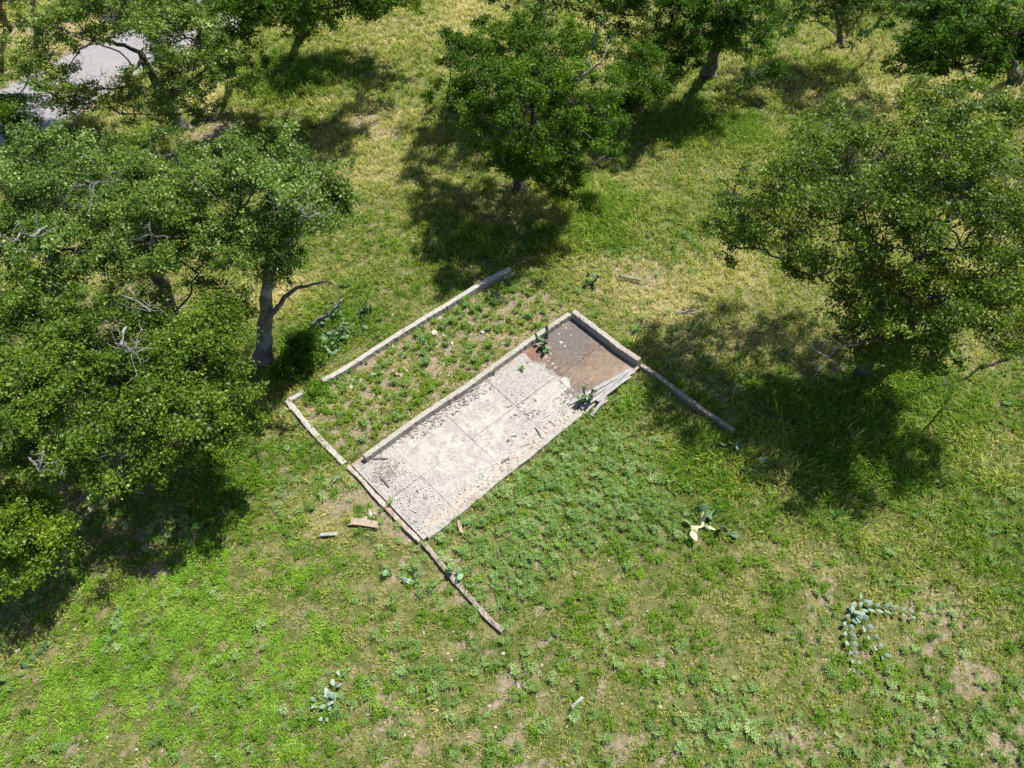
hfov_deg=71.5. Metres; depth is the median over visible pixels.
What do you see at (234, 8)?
oak tree
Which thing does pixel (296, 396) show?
wall
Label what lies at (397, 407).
weed clump
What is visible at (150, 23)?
oak tree
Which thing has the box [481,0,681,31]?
oak tree
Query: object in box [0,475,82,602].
shrub
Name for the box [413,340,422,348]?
weed clump
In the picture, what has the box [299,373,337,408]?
shrub
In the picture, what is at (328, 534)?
wooden board
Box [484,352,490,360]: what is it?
weed clump
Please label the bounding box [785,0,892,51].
oak tree
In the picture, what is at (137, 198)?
oak tree
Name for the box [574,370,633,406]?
wooden board
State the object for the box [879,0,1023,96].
oak tree
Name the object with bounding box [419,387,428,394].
weed clump
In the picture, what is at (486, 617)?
wall
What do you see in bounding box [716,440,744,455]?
prickly pear
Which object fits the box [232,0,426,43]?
oak tree
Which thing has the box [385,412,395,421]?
weed clump
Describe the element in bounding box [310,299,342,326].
fallen branch
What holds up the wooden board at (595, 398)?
on the wooden board at (605, 387)
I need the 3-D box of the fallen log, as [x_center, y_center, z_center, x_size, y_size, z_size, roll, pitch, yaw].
[3.643,-3.280,22.039,0.698,0.124,0.120,18,53,14]
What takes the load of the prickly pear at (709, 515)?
on the ground at (730, 660)
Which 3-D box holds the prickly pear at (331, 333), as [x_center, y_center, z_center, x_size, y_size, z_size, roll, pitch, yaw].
[-4.946,-1.736,20.564,1.562,0.544,2.151,28,56,21]
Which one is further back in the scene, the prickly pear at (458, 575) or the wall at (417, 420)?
the wall at (417, 420)
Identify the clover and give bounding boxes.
[0,304,698,767]
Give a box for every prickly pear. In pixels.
[20,640,49,667]
[310,670,345,721]
[315,302,373,357]
[378,564,391,575]
[401,568,422,583]
[444,566,463,584]
[530,325,550,352]
[576,384,596,404]
[584,272,599,285]
[683,511,714,540]
[695,504,737,537]
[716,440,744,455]
[741,456,766,471]
[843,594,915,672]
[850,426,864,440]
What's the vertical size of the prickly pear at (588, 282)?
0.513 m
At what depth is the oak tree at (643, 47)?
25.12 m
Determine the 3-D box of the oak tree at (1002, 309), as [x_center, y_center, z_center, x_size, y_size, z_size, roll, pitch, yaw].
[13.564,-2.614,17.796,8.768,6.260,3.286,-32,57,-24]
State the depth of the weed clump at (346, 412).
18.68 m
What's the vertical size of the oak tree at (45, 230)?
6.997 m
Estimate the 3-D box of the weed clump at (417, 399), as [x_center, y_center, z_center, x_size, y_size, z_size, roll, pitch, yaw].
[-2.482,0.426,18.931,0.228,0.208,0.286,19,53,15]
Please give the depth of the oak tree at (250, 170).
16.09 m
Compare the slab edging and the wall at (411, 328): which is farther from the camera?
the wall at (411, 328)
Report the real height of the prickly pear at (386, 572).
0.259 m
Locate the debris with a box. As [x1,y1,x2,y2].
[358,320,634,532]
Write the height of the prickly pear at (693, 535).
0.417 m
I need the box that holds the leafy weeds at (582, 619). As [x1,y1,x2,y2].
[0,139,1023,767]
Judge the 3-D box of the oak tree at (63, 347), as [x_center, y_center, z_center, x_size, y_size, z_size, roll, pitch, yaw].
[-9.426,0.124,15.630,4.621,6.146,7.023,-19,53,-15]
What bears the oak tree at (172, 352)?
on the ground at (730, 660)
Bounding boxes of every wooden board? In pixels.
[318,532,337,536]
[457,520,463,532]
[568,368,631,405]
[571,696,583,709]
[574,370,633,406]
[581,375,630,408]
[590,397,606,416]
[596,378,625,401]
[604,371,627,392]
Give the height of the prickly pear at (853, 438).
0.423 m
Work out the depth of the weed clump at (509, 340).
20.32 m
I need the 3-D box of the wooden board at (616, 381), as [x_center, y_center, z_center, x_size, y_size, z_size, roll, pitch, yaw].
[2.802,-0.053,19.195,0.054,0.036,1.036,38,62,27]
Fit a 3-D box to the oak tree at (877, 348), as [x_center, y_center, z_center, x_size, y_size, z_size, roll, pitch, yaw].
[7.919,-3.175,17.712,5.836,7.005,6.795,-24,54,-18]
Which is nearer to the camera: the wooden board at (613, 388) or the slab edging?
the slab edging
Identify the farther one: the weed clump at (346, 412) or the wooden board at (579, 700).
the weed clump at (346, 412)
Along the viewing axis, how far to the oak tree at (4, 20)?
31.43 m
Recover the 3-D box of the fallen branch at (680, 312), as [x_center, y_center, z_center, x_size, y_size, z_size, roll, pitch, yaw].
[5.225,-2.142,21.025,0.754,0.177,0.077,-2,51,-1]
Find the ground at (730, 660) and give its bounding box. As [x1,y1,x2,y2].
[0,0,1023,767]
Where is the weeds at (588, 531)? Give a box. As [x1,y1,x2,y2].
[0,215,1023,767]
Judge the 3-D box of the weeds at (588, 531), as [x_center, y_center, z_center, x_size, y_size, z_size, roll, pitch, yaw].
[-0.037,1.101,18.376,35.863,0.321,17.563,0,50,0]
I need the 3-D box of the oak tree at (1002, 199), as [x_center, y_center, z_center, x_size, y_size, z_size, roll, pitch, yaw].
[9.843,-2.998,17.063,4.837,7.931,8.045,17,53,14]
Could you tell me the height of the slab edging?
0.311 m
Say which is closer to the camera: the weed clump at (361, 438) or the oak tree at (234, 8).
the weed clump at (361, 438)
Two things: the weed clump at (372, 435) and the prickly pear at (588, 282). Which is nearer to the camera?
the weed clump at (372, 435)
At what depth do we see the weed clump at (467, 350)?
20.04 m
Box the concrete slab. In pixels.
[351,318,638,541]
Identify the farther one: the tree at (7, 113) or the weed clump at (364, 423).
the tree at (7, 113)
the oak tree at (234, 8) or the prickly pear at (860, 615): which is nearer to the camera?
the prickly pear at (860, 615)
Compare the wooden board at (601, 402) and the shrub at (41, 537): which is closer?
the shrub at (41, 537)
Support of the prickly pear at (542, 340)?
on the concrete slab
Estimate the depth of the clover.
14.72 m
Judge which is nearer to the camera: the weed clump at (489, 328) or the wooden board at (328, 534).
the wooden board at (328, 534)
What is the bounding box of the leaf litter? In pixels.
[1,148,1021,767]
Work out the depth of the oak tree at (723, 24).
25.73 m
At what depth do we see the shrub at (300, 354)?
19.27 m
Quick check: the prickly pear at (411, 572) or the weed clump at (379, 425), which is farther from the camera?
the weed clump at (379, 425)
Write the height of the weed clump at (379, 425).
0.205 m
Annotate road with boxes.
[0,0,240,159]
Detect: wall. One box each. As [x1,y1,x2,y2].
[284,399,346,465]
[289,388,306,401]
[321,267,511,384]
[363,312,570,461]
[422,542,503,633]
[425,368,635,539]
[571,310,640,366]
[639,363,734,435]
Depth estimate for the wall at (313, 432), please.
18.30 m
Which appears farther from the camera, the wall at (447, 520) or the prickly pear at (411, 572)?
the wall at (447, 520)
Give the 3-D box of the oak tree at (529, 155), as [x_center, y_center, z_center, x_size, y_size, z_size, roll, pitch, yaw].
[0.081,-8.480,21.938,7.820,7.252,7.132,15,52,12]
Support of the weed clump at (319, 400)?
on the ground at (730, 660)
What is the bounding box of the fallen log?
[618,274,640,280]
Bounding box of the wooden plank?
[348,518,377,528]
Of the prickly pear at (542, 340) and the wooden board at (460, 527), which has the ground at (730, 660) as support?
the wooden board at (460, 527)
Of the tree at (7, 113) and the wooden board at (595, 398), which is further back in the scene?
the tree at (7, 113)
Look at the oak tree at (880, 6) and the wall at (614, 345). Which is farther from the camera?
the oak tree at (880, 6)
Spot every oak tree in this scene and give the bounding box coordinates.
[0,0,126,30]
[0,0,263,132]
[0,4,13,30]
[0,115,122,300]
[0,257,193,499]
[64,121,243,330]
[99,278,273,470]
[107,0,275,94]
[163,116,360,368]
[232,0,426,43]
[417,0,657,203]
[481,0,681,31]
[594,11,714,119]
[650,0,812,94]
[691,89,946,400]
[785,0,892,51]
[845,66,1023,380]
[859,0,926,23]
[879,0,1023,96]
[974,182,1023,366]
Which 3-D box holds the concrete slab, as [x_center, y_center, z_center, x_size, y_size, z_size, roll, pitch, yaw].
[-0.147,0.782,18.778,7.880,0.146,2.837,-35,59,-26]
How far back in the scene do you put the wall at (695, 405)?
18.87 m
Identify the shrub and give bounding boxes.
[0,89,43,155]
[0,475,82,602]
[261,326,333,386]
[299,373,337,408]
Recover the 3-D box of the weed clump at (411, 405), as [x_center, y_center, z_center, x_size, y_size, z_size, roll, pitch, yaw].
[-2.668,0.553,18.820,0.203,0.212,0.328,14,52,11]
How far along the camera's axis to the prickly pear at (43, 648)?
14.72 m
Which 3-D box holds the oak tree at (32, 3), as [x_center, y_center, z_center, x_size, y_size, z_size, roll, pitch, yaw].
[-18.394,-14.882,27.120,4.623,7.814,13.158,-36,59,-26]
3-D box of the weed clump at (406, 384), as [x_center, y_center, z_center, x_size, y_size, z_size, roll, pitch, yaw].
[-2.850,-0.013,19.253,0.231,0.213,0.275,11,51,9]
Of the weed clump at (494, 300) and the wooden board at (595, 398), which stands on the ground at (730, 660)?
the weed clump at (494, 300)
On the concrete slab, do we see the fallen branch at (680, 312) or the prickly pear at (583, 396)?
the prickly pear at (583, 396)
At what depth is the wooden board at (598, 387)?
19.21 m
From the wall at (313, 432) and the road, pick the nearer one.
the wall at (313, 432)
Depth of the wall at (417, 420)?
18.93 m
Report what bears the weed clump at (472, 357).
on the ground at (730, 660)
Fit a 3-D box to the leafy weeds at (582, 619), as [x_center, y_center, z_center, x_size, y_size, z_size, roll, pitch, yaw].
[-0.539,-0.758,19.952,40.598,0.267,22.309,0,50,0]
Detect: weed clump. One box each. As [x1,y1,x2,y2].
[314,397,325,405]
[341,408,352,414]
[358,434,367,441]
[360,417,369,426]
[369,427,378,437]
[371,419,382,428]
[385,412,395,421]
[388,377,396,383]
[393,405,403,410]
[402,378,410,387]
[407,399,413,408]
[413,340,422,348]
[414,394,424,403]
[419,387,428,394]
[465,345,473,353]
[471,353,479,361]
[484,324,491,330]
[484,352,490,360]
[490,296,499,304]
[505,338,512,344]
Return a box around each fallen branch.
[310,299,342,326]
[676,309,700,313]
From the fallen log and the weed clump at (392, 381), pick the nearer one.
the weed clump at (392, 381)
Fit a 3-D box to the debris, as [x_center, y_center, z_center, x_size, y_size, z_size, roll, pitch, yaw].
[-0.228,0.765,18.690,7.902,0.044,2.769,-36,59,-26]
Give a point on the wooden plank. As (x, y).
(364, 522)
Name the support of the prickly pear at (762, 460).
on the ground at (730, 660)
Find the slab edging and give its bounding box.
[346,465,420,544]
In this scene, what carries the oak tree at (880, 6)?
on the ground at (730, 660)

